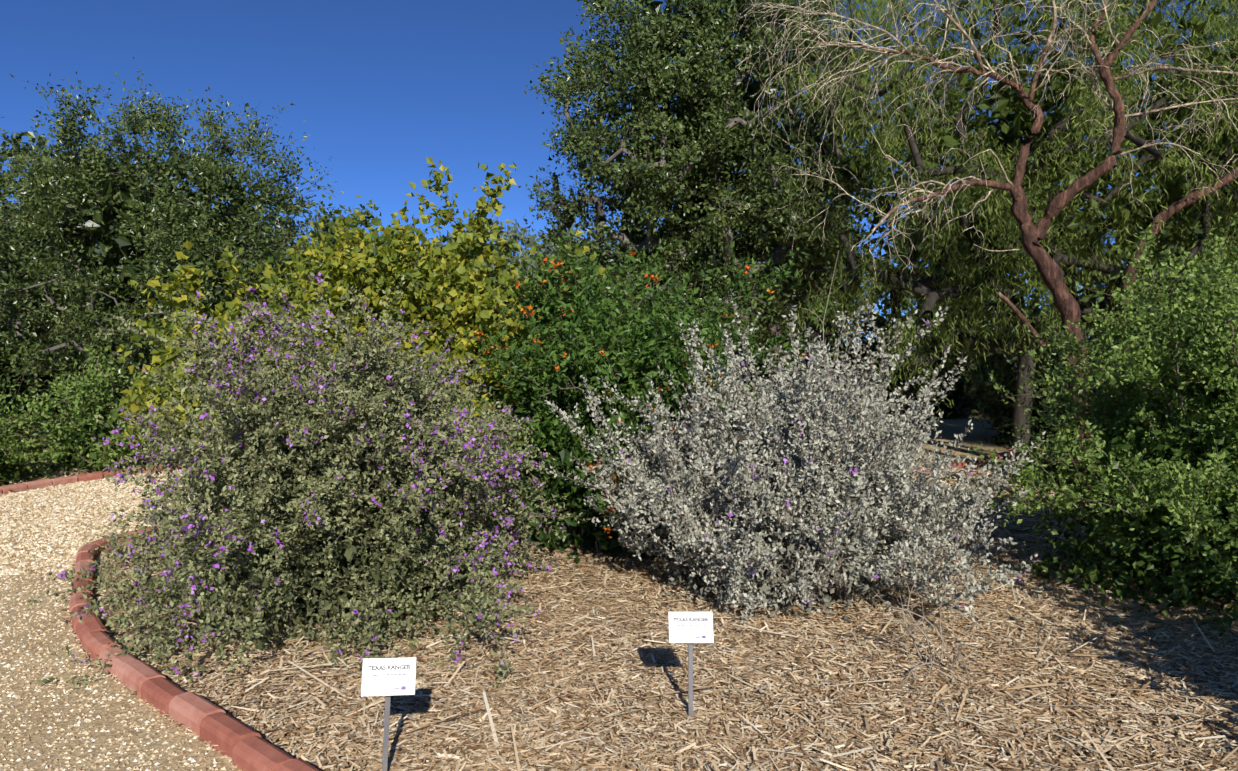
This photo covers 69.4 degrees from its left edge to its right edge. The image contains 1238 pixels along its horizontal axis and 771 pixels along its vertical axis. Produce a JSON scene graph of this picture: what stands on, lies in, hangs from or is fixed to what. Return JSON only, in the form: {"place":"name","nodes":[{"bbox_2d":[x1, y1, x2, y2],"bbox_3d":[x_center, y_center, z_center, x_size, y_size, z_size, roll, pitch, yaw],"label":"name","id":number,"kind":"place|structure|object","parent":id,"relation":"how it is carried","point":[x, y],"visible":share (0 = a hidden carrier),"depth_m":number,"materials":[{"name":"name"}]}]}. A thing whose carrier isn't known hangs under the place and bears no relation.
{"place":"outdoors","nodes":[
{"label":"outdoors","id":0,"kind":"place"},
{"bbox_2d":[0,411,1011,770],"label":"gravel path","id":1,"kind":"structure","parent":0,"point":[972,437],"depth_m":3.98,"materials":[{"name":"beige gravel"}]},
{"bbox_2d":[710,0,1157,431],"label":"feathery tree","id":2,"kind":"object","parent":1,"relation":"on","point":[878,324],"visible":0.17,"depth_m":15.19,"materials":[{"name":"green plant"}]},
{"bbox_2d":[0,0,1236,345],"label":"sky","id":3,"kind":"structure","parent":0,"point":[379,88],"materials":[{"name":"blue"}]},
{"bbox_2d":[0,354,1237,770],"bbox_3d":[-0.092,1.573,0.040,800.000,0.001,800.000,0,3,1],"label":"ground","id":4,"kind":"structure","parent":0,"point":[634,592],"depth_m":4.29,"materials":[{"name":"brown wood"}]},
{"bbox_2d":[0,205,44,324],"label":"tree","id":5,"kind":"object","parent":4,"relation":"on","point":[9,229],"depth_m":29.46,"materials":[{"name":"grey plant"}]},
{"bbox_2d":[0,117,60,391],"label":"tree","id":6,"kind":"object","parent":4,"relation":"on","point":[12,271],"visible":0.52,"depth_m":12.60,"materials":[{"name":"green plant"}]},
{"bbox_2d":[0,227,70,414],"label":"hedge row","id":7,"kind":"object","parent":4,"relation":"on","point":[45,378],"visible":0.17,"depth_m":20.66,"materials":[{"name":"green plant"}]},
{"bbox_2d":[0,373,72,485],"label":"hedge shrub","id":8,"kind":"object","parent":4,"relation":"on","point":[9,461],"visible":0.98,"depth_m":10.20,"materials":[{"name":"green plant"}]},
{"bbox_2d":[1,335,181,475],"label":"hedge shrub","id":9,"kind":"object","parent":4,"relation":"on","point":[79,431],"visible":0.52,"depth_m":11.18,"materials":[{"name":"green plant"}]},
{"bbox_2d":[0,124,190,415],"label":"tree","id":10,"kind":"object","parent":4,"relation":"on","point":[37,332],"visible":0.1,"depth_m":18.79,"materials":[{"name":"green plant"}]},
{"bbox_2d":[39,318,162,411],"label":"hedge row","id":11,"kind":"object","parent":4,"relation":"on","point":[118,396],"depth_m":20.65,"materials":[{"name":"green plant"}]},
{"bbox_2d":[14,184,264,330],"bbox_3d":[-14.310,-3.001,26.962,7.526,6.824,6.750,0,3,1],"label":"tree","id":12,"kind":"object","parent":4,"relation":"on","point":[259,287],"depth_m":27.18,"materials":[{"name":"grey plant"}]},
{"bbox_2d":[0,57,343,411],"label":"tree","id":13,"kind":"object","parent":4,"relation":"on","point":[149,239],"visible":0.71,"depth_m":12.37,"materials":[{"name":"green plant"}]},
{"bbox_2d":[145,278,273,398],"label":"hedge row","id":14,"kind":"object","parent":4,"relation":"on","point":[189,326],"depth_m":20.14,"materials":[{"name":"green plant"}]},
{"bbox_2d":[107,240,358,522],"bbox_3d":[-3.123,-0.008,7.847,2.367,2.434,2.273,-2,3,-39],"label":"shrub","id":15,"kind":"object","parent":4,"relation":"on","point":[234,306],"visible":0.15,"depth_m":7.46,"materials":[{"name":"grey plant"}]},
{"bbox_2d":[183,186,315,291],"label":"tree","id":16,"kind":"object","parent":4,"relation":"on","point":[304,202],"depth_m":41.25,"materials":[{"name":"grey plant"}]},
{"bbox_2d":[21,272,590,691],"bbox_3d":[-1.751,0.417,5.353,3.075,2.055,2.956,0,3,1],"label":"flowering shrub","id":17,"kind":"object","parent":4,"relation":"on","point":[312,493],"visible":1,"depth_m":4.77,"materials":[{"name":"green plant"}]},
{"bbox_2d":[300,243,334,360],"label":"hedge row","id":18,"kind":"object","parent":4,"relation":"on","point":[317,300],"depth_m":20.27,"materials":[{"name":"green plant"}]},
{"bbox_2d":[248,194,419,311],"bbox_3d":[-9.137,-2.909,29.362,7.238,6.431,6.808,0,3,1],"label":"tree","id":19,"kind":"object","parent":4,"relation":"on","point":[326,228],"visible":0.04,"depth_m":27.93,"materials":[{"name":"green plant"}]},
{"bbox_2d":[274,210,424,482],"bbox_3d":[-2.372,-0.241,8.617,2.418,2.923,2.215,0,3,1],"label":"shrub","id":20,"kind":"object","parent":4,"relation":"on","point":[336,270],"visible":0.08,"depth_m":8.37,"materials":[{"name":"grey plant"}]},
{"bbox_2d":[361,657,415,770],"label":"plant sign","id":21,"kind":"object","parent":4,"relation":"on","point":[387,678],"visible":1,"depth_m":3.17,"materials":[{"name":"white"}]},
{"bbox_2d":[275,156,604,515],"bbox_3d":[-1.364,-0.430,8.214,2.964,3.241,2.642,0,3,1],"label":"shrub","id":22,"kind":"object","parent":4,"relation":"on","point":[470,297],"visible":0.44,"depth_m":7.92,"materials":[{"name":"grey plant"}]},
{"bbox_2d":[0,423,889,494],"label":"kerb","id":23,"kind":"structure","parent":4,"relation":"on","point":[25,486],"depth_m":10.04,"materials":[{"name":"red concrete"}]},
{"bbox_2d":[374,211,543,319],"bbox_3d":[-4.879,-2.415,26.587,6.408,5.661,6.289,0,3,10],"label":"tree","id":24,"kind":"object","parent":4,"relation":"on","point":[450,240],"depth_m":26.72,"materials":[{"name":"grey plant"}]},
{"bbox_2d":[490,246,564,338],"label":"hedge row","id":25,"kind":"object","parent":4,"relation":"on","point":[509,264],"visible":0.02,"depth_m":21.03,"materials":[{"name":"green plant"}]},
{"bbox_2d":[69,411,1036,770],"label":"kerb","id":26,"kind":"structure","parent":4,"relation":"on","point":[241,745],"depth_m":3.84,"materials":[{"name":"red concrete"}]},
{"bbox_2d":[495,214,625,296],"bbox_3d":[-2.124,-2.646,29.363,6.141,6.150,6.222,2,3,37],"label":"tree","id":27,"kind":"object","parent":4,"relation":"on","point":[529,241],"visible":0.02,"depth_m":28.83,"materials":[{"name":"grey plant"}]},
{"bbox_2d":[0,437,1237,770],"bbox_3d":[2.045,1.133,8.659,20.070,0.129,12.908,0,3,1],"label":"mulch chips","id":28,"kind":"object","parent":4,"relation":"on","point":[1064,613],"visible":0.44,"depth_m":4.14,"materials":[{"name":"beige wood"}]},
{"bbox_2d":[861,555,991,701],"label":"dead twig plant","id":29,"kind":"object","parent":28,"relation":"on","point":[930,649],"visible":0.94,"depth_m":4.33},
{"bbox_2d":[964,0,1237,387],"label":"feathery tree","id":30,"kind":"object","parent":28,"relation":"on","point":[1229,191],"visible":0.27,"depth_m":10.36,"materials":[{"name":"green plant"}]},
{"bbox_2d":[461,228,840,567],"bbox_3d":[0.149,0.138,7.186,2.702,2.676,2.921,-1,3,-23],"label":"flowering shrub","id":31,"kind":"object","parent":4,"relation":"on","point":[596,346],"visible":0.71,"depth_m":6.66,"materials":[{"name":"green plant"}]},
{"bbox_2d":[596,204,745,344],"bbox_3d":[1.559,-2.588,27.027,6.691,5.971,5.962,2,3,36],"label":"tree","id":32,"kind":"object","parent":4,"relation":"on","point":[710,260],"depth_m":25.95,"materials":[{"name":"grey plant"}]},
{"bbox_2d":[668,612,713,719],"bbox_3d":[0.301,1.221,3.738,0.185,0.542,0.063,0,3,0],"label":"plant sign","id":33,"kind":"object","parent":4,"relation":"on","point":[690,628],"visible":1,"depth_m":3.73,"materials":[{"name":"white"}]},
{"bbox_2d":[518,0,904,437],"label":"oak tree","id":34,"kind":"object","parent":4,"relation":"on","point":[695,152],"visible":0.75,"depth_m":12.82,"materials":[{"name":"green plant"}]},
{"bbox_2d":[683,259,751,397],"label":"hedge row","id":35,"kind":"object","parent":4,"relation":"on","point":[737,352],"depth_m":21.26,"materials":[{"name":"green plant"}]},
{"bbox_2d":[518,251,1045,629],"bbox_3d":[1.105,0.402,5.803,3.324,2.054,3.171,0,3,1],"label":"silvery shrub","id":36,"kind":"object","parent":4,"relation":"on","point":[807,494],"visible":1,"depth_m":5.28,"materials":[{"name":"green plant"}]},
{"bbox_2d":[718,326,854,435],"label":"shrub","id":37,"kind":"object","parent":4,"relation":"on","point":[760,375],"visible":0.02,"depth_m":15.89,"materials":[{"name":"green plant"}]},
{"bbox_2d":[733,188,873,340],"bbox_3d":[5.357,-3.635,30.878,7.142,7.745,7.170,2,3,39],"label":"tree","id":38,"kind":"object","parent":4,"relation":"on","point":[856,225],"depth_m":29.37,"materials":[{"name":"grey plant"}]},
{"bbox_2d":[743,240,877,366],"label":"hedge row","id":39,"kind":"object","parent":4,"relation":"on","point":[819,313],"depth_m":21.49,"materials":[{"name":"green plant"}]},
{"bbox_2d":[797,288,890,416],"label":"shrub","id":40,"kind":"object","parent":4,"relation":"on","point":[830,351],"visible":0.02,"depth_m":17.62,"materials":[{"name":"green plant"}]},
{"bbox_2d":[813,199,891,320],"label":"tree","id":41,"kind":"object","parent":4,"relation":"on","point":[865,256],"depth_m":43.16,"materials":[{"name":"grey plant"}]},
{"bbox_2d":[820,321,949,425],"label":"hedge shrub","id":42,"kind":"object","parent":4,"relation":"on","point":[872,349],"visible":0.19,"depth_m":17.60,"materials":[{"name":"green plant"}]},
{"bbox_2d":[843,268,992,418],"bbox_3d":[6.607,-0.847,20.271,3.167,3.596,3.421,0,3,1],"label":"hedge row","id":43,"kind":"object","parent":4,"relation":"on","point":[958,378],"visible":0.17,"depth_m":19.52,"materials":[{"name":"green plant"}]},
{"bbox_2d":[911,309,988,419],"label":"hedge shrub","id":44,"kind":"object","parent":4,"relation":"on","point":[959,394],"visible":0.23,"depth_m":19.46,"materials":[{"name":"green plant"}]},
{"bbox_2d":[918,261,1036,410],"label":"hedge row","id":45,"kind":"object","parent":4,"relation":"on","point":[986,302],"visible":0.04,"depth_m":22.14,"materials":[{"name":"green plant"}]},
{"bbox_2d":[857,93,1109,338],"bbox_3d":[10.386,-4.165,26.923,7.560,9.146,8.268,0,3,1],"label":"tree","id":46,"kind":"object","parent":4,"relation":"on","point":[886,247],"visible":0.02,"depth_m":25.61,"materials":[{"name":"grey plant"}]},
{"bbox_2d":[733,0,1237,500],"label":"bare tree","id":47,"kind":"object","parent":4,"relation":"on","point":[1065,302],"visible":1,"depth_m":8.29,"materials":[{"name":"brown plant"}]},
{"bbox_2d":[758,0,1237,464],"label":"feathery tree","id":48,"kind":"object","parent":4,"relation":"on","point":[957,288],"visible":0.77,"depth_m":10.78,"materials":[{"name":"green plant"}]},
{"bbox_2d":[961,312,1035,414],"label":"hedge shrub","id":49,"kind":"object","parent":4,"relation":"on","point":[974,406],"visible":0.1,"depth_m":20.46,"materials":[{"name":"green plant"}]},
{"bbox_2d":[963,302,1106,450],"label":"shrub","id":50,"kind":"object","parent":4,"relation":"on","point":[1002,417],"visible":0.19,"depth_m":14.04,"materials":[{"name":"green plant"}]},
{"bbox_2d":[967,304,1117,430],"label":"shrub","id":51,"kind":"object","parent":4,"relation":"on","point":[991,414],"depth_m":15.55,"materials":[{"name":"green plant"}]},
{"bbox_2d":[1014,284,1113,356],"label":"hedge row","id":52,"kind":"object","parent":4,"relation":"on","point":[1051,305],"depth_m":22.48,"materials":[{"name":"green plant"}]},
{"bbox_2d":[999,322,1172,494],"bbox_3d":[5.353,0.272,9.607,2.515,2.060,2.457,0,3,1],"label":"hedge shrub","id":53,"kind":"object","parent":4,"relation":"on","point":[1053,464],"visible":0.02,"depth_m":9.60,"materials":[{"name":"green plant"}]},
{"bbox_2d":[947,216,1237,634],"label":"green shrub","id":54,"kind":"object","parent":4,"relation":"on","point":[1170,446],"visible":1,"depth_m":5.44,"materials":[{"name":"green plant"}]},
{"bbox_2d":[950,0,1237,364],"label":"feathery tree","id":55,"kind":"object","parent":4,"relation":"on","point":[1174,228],"visible":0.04,"depth_m":14.87,"materials":[{"name":"green plant"}]},
{"bbox_2d":[1082,93,1235,296],"bbox_3d":[15.700,-3.759,23.482,8.214,8.641,6.900,0,3,1],"label":"tree","id":56,"kind":"object","parent":4,"relation":"on","point":[1197,238],"visible":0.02,"depth_m":22.50,"materials":[{"name":"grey plant"}]},
{"bbox_2d":[1158,220,1233,345],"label":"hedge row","id":57,"kind":"object","parent":4,"relation":"on","point":[1170,244],"depth_m":21.47,"materials":[{"name":"green plant"}]}
]}

